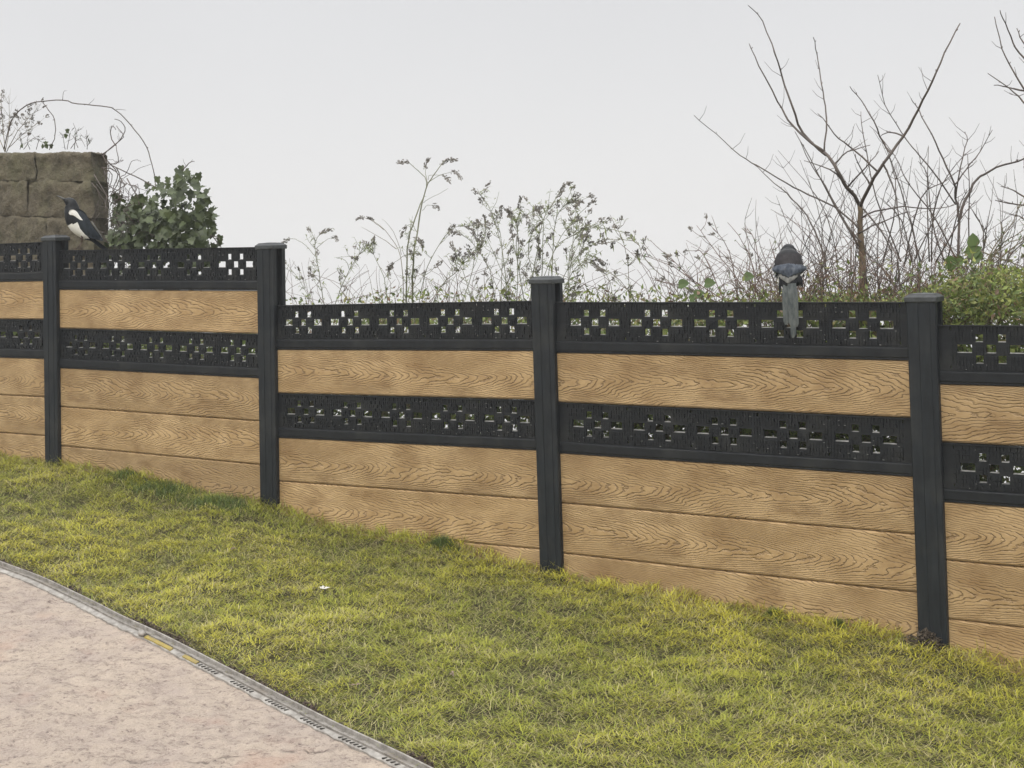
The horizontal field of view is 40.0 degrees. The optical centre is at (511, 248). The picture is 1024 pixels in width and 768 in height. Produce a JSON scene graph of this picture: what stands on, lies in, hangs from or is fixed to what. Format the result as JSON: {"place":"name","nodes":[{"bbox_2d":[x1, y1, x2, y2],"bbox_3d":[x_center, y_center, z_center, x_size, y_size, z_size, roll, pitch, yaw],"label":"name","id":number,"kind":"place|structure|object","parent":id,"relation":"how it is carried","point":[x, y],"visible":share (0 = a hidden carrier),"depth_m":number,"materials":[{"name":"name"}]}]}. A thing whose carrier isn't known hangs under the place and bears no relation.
{"place":"outdoors","nodes":[
{"label":"outdoors","id":0,"kind":"place"},
{"bbox_2d":[0,573,391,767],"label":"driveway","id":1,"kind":"structure","parent":0,"point":[79,688],"depth_m":4.89,"materials":[{"name":"concrete"}]},
{"bbox_2d":[0,449,1023,767],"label":"ground","id":2,"kind":"structure","parent":0,"point":[828,676],"depth_m":5.68,"materials":[{"name":"plant"}]},
{"bbox_2d":[0,151,108,353],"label":"stone wall","id":3,"kind":"structure","parent":2,"relation":"on","point":[34,186],"depth_m":9.42,"materials":[{"name":"stone"}]},
{"bbox_2d":[0,89,49,152],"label":"dry weed","id":4,"kind":"object","parent":3,"relation":"on","point":[11,116],"visible":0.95,"depth_m":9.81,"materials":[{"name":"brown plant"}]},
{"bbox_2d":[20,126,91,148],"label":"dead weed","id":5,"kind":"object","parent":3,"relation":"on","point":[45,145],"visible":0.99,"depth_m":9.46,"materials":[{"name":"brown plant"}]},
{"bbox_2d":[3,92,155,186],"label":"bramble","id":6,"kind":"object","parent":3,"relation":"on","point":[90,105],"visible":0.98,"depth_m":9.14,"materials":[{"name":"brown plant"}]},
{"bbox_2d":[92,119,223,274],"bbox_3d":[-2.230,-0.243,8.759,1.448,1.137,0.554,-2,0,33],"label":"ivy","id":7,"kind":"object","parent":3,"relation":"attached to","point":[149,222],"visible":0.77,"depth_m":8.59,"materials":[{"name":"green plant"}]},
{"bbox_2d":[94,469,151,482],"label":"grass tuft","id":8,"kind":"object","parent":2,"relation":"on","point":[132,473],"visible":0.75,"depth_m":8.32,"materials":[{"name":"green plant"}]},
{"bbox_2d":[103,477,205,502],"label":"grass tuft","id":9,"kind":"object","parent":2,"relation":"on","point":[160,488],"visible":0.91,"depth_m":8.08,"materials":[{"name":"green plant"}]},
{"bbox_2d":[0,561,432,767],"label":"edging strip","id":10,"kind":"object","parent":2,"relation":"on","point":[318,722],"visible":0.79,"depth_m":5.24,"materials":[{"name":"grey concrete"}]},
{"bbox_2d":[138,630,145,636],"bbox_3d":[-1.474,1.533,5.608,0.042,0.029,0.025,-2,0,33],"label":"pebble","id":11,"kind":"object","parent":10,"relation":"on","point":[142,633],"visible":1,"depth_m":5.60,"materials":[{"name":"white stone"}]},
{"bbox_2d":[0,559,433,767],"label":"soil crumbs","id":12,"kind":"object","parent":2,"relation":"on","point":[421,758],"visible":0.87,"depth_m":5.27,"materials":[{"name":"brown soil"}]},
{"bbox_2d":[161,491,276,524],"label":"grass tuft","id":13,"kind":"object","parent":2,"relation":"on","point":[226,504],"visible":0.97,"depth_m":7.79,"materials":[{"name":"green plant"}]},
{"bbox_2d":[334,235,393,395],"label":"weed","id":14,"kind":"object","parent":2,"relation":"on","point":[355,257],"visible":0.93,"depth_m":8.11,"materials":[{"name":"green plant"}]},
{"bbox_2d":[355,215,403,417],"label":"weed","id":15,"kind":"object","parent":2,"relation":"on","point":[369,218],"visible":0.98,"depth_m":8.07,"materials":[{"name":"green plant"}]},
{"bbox_2d":[387,157,462,416],"bbox_3d":[-0.472,0.563,7.731,0.262,2.136,0.516,-2,0,-37],"label":"weed","id":16,"kind":"object","parent":2,"relation":"on","point":[413,252],"visible":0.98,"depth_m":7.73,"materials":[{"name":"green plant"}]},
{"bbox_2d":[419,533,470,556],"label":"grass tuft","id":17,"kind":"object","parent":2,"relation":"on","point":[442,540],"visible":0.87,"depth_m":7.11,"materials":[{"name":"green plant"}]},
{"bbox_2d":[413,220,495,415],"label":"weed","id":18,"kind":"object","parent":2,"relation":"on","point":[454,248],"visible":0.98,"depth_m":7.56,"materials":[{"name":"green plant"}]},
{"bbox_2d":[449,180,516,419],"bbox_3d":[-0.157,0.651,7.718,0.563,2.042,0.272,-2,0,40],"label":"weed","id":19,"kind":"object","parent":2,"relation":"on","point":[480,245],"visible":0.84,"depth_m":7.67,"materials":[{"name":"green plant"}]},
{"bbox_2d":[0,235,1023,673],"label":"garden fence","id":20,"kind":"object","parent":2,"relation":"on","point":[914,529],"visible":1,"depth_m":6.76,"materials":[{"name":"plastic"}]},
{"bbox_2d":[58,196,107,249],"bbox_3d":[-2.622,-0.133,8.699,0.355,0.392,0.106,-2,0,-22],"label":"magpie","id":21,"kind":"object","parent":20,"relation":"on","point":[78,222],"visible":0.99,"depth_m":8.65,"materials":[{"name":"black"}]},
{"bbox_2d":[772,244,806,337],"bbox_3d":[1.230,0.185,6.201,0.172,0.410,0.159,-2,0,-40],"label":"magpie","id":22,"kind":"object","parent":20,"relation":"on","point":[789,268],"visible":1,"depth_m":6.13,"materials":[{"name":"grey"}]},
{"bbox_2d":[1,315,1023,482],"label":"undergrowth","id":23,"kind":"object","parent":2,"relation":"on","point":[892,439],"visible":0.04,"depth_m":6.77,"materials":[{"name":"green plant"}]},
{"bbox_2d":[285,201,1023,349],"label":"twig thicket","id":24,"kind":"object","parent":23,"relation":"on","point":[852,286],"visible":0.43,"depth_m":6.82,"materials":[{"name":"brown plant"}]},
{"bbox_2d":[897,265,1023,362],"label":"hedge foliage","id":25,"kind":"object","parent":23,"relation":"on","point":[1019,275],"visible":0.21,"depth_m":6.06,"materials":[{"name":"green plant"}]},
{"bbox_2d":[504,181,594,421],"bbox_3d":[0.223,0.687,7.640,0.578,2.091,0.318,-2,0,22],"label":"weed","id":26,"kind":"object","parent":2,"relation":"on","point":[572,200],"visible":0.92,"depth_m":7.64,"materials":[{"name":"green plant"}]},
{"bbox_2d":[532,198,633,425],"bbox_3d":[0.388,0.726,7.297,0.374,1.969,0.546,-2,0,-44],"label":"weed","id":27,"kind":"object","parent":2,"relation":"on","point":[583,240],"visible":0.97,"depth_m":7.24,"materials":[{"name":"green plant"}]},
{"bbox_2d":[591,215,685,425],"bbox_3d":[0.643,0.777,7.090,0.516,1.905,0.191,-2,0,22],"label":"weed","id":28,"kind":"object","parent":2,"relation":"on","point":[594,264],"visible":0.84,"depth_m":7.14,"materials":[{"name":"green plant"}]},
{"bbox_2d":[281,226,1023,334],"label":"weed","id":29,"kind":"object","parent":2,"relation":"on","point":[954,305],"depth_m":6.59,"materials":[{"name":"green plant"}]},
{"bbox_2d":[633,213,780,434],"bbox_3d":[0.951,0.782,6.832,0.808,1.917,0.340,-2,0,38],"label":"bramble","id":30,"kind":"object","parent":2,"relation":"on","point":[682,283],"visible":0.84,"depth_m":6.79,"materials":[{"name":"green plant"}]},
{"bbox_2d":[759,605,788,618],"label":"grass tuft","id":31,"kind":"object","parent":2,"relation":"on","point":[771,611],"visible":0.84,"depth_m":6.20,"materials":[{"name":"green plant"}]},
{"bbox_2d":[694,5,961,324],"bbox_3d":[1.571,0.298,6.887,1.392,3.085,0.603,-2,0,44],"label":"bare shrub","id":32,"kind":"object","parent":2,"relation":"on","point":[859,226],"visible":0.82,"depth_m":6.84,"materials":[{"name":"brown plant"}]},
{"bbox_2d":[827,617,849,628],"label":"grass tuft","id":33,"kind":"object","parent":2,"relation":"on","point":[837,620],"visible":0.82,"depth_m":6.04,"materials":[{"name":"green plant"}]},
{"bbox_2d":[817,74,1023,320],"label":"bare shrub","id":34,"kind":"object","parent":2,"relation":"on","point":[959,216],"visible":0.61,"depth_m":6.82,"materials":[{"name":"brown plant"}]},
{"bbox_2d":[894,627,958,660],"bbox_3d":[1.710,1.627,5.801,0.247,0.112,0.156,-2,0,0],"label":"soil heap","id":35,"kind":"object","parent":2,"relation":"on","point":[926,636],"visible":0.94,"depth_m":5.81,"materials":[{"name":"grey soil"}]},
{"bbox_2d":[946,197,1023,478],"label":"bramble","id":36,"kind":"object","parent":2,"relation":"on","point":[973,240],"visible":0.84,"depth_m":6.19,"materials":[{"name":"green plant"}]},
{"bbox_2d":[988,11,1023,219],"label":"bare tree","id":37,"kind":"object","parent":2,"relation":"on","point":[1015,74],"visible":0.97,"depth_m":6.73,"materials":[{"name":"brown plant"}]},
{"bbox_2d":[0,0,1023,482],"label":"sky","id":38,"kind":"structure","parent":0,"point":[294,116],"materials":[{"name":"white"}]}
]}

